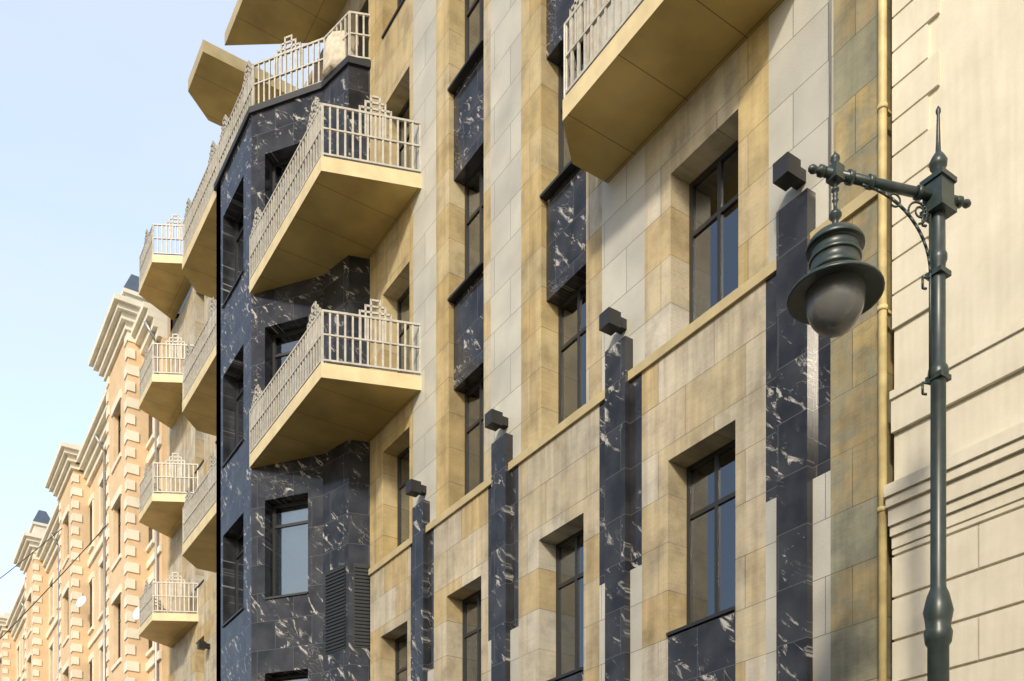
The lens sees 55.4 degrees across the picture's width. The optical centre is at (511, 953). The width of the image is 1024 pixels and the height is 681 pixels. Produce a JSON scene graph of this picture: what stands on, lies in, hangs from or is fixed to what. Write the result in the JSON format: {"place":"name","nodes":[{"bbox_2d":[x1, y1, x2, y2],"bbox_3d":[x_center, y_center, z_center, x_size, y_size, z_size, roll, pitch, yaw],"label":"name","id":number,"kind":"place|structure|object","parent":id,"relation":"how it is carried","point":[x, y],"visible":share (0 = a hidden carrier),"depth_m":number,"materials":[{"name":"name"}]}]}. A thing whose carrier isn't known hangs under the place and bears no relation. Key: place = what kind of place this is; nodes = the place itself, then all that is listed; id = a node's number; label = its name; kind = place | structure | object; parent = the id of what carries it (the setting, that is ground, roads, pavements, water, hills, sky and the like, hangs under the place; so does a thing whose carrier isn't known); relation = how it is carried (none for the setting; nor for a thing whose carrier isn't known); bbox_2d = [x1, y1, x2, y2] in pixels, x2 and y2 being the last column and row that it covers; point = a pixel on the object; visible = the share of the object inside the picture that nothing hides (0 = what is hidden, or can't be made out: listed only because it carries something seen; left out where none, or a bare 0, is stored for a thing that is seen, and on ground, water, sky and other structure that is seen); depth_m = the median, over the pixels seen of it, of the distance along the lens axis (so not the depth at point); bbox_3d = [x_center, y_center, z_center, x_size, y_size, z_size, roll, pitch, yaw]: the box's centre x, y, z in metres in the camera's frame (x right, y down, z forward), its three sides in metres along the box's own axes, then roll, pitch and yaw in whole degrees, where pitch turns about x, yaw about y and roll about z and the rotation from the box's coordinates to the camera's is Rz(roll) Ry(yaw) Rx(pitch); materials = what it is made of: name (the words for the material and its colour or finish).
{"place":"outdoors","nodes":[
{"label":"outdoors","id":0,"kind":"place"},
{"bbox_2d":[0,274,178,680],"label":"orange building","id":1,"kind":"structure","parent":0,"point":[93,481],"depth_m":42.72,"materials":[{"name":"paint"}]},
{"bbox_2d":[0,526,105,638],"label":"cables","id":2,"kind":"object","parent":1,"relation":"attached to","point":[54,581],"visible":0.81,"depth_m":42.02,"materials":[{"name":"black metal"}]},
{"bbox_2d":[68,412,120,680],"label":"windows","id":3,"kind":"structure","parent":1,"relation":"attached to","point":[119,543],"depth_m":38.91,"materials":[{"name":"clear glass"}]},
{"bbox_2d":[170,286,192,321],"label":"window","id":4,"kind":"structure","parent":1,"relation":"on","point":[181,308],"depth_m":35.94,"materials":[{"name":"glass"}]},
{"bbox_2d":[0,0,322,614],"label":"sky","id":5,"kind":"structure","parent":0,"point":[104,139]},
{"bbox_2d":[168,0,893,680],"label":"modern building","id":6,"kind":"structure","parent":0,"point":[784,96],"depth_m":13.93,"materials":[{"name":"beige stone"}]},
{"bbox_2d":[139,0,783,647],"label":"balcony slabs","id":7,"kind":"structure","parent":6,"relation":"attached to","point":[653,68],"depth_m":19.93,"materials":[{"name":"beige concrete"}]},
{"bbox_2d":[139,0,643,627],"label":"railings","id":8,"kind":"object","parent":7,"relation":"on","point":[263,416],"visible":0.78,"depth_m":21.07,"materials":[{"name":"metal"}]},
{"bbox_2d":[194,0,737,680],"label":"windows","id":9,"kind":"structure","parent":6,"relation":"on","point":[712,474],"depth_m":15.68,"materials":[{"name":"black glass"}]},
{"bbox_2d":[368,190,877,575],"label":"molding","id":10,"kind":"structure","parent":6,"relation":"attached to","point":[848,211],"depth_m":13.35,"materials":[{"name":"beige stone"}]},
{"bbox_2d":[884,0,1023,680],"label":"old building","id":11,"kind":"structure","parent":0,"point":[960,63],"depth_m":9.47,"materials":[{"name":"paint"}]},
{"bbox_3d":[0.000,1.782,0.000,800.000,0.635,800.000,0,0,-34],"label":"ground","id":12,"kind":"structure","parent":0,"visible":0},
{"bbox_2d":[213,55,370,680],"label":"bay wall cladding","id":13,"kind":"structure","parent":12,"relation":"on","point":[320,631],"depth_m":21.85,"materials":[{"name":"stone"}]},
{"bbox_2d":[322,30,360,79],"bbox_3d":[-3.738,-19.615,21.474,0.906,0.950,0.892,0,0,-34],"label":"terrace cover","id":14,"kind":"object","parent":13,"relation":"on","point":[333,51],"visible":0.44,"depth_m":21.11,"materials":[{"name":"fabric"}]},
{"bbox_2d":[787,106,970,680],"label":"street lamp","id":15,"kind":"object","parent":12,"relation":"on","point":[836,245],"visible":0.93,"depth_m":7.74,"materials":[{"name":"metal"}]},
{"bbox_2d":[805,271,865,337],"bbox_3d":[2.506,-4.970,7.569,0.444,0.330,0.444,0,0,-34],"label":"lamp globe","id":16,"kind":"object","parent":15,"relation":"attached to","point":[834,304],"visible":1,"depth_m":7.43,"materials":[{"name":"grey glass"}]},
{"bbox_2d":[877,0,891,680],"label":"drainpipe","id":17,"kind":"object","parent":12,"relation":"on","point":[883,113],"visible":0.92,"depth_m":10.16,"materials":[{"name":"beige metal"}]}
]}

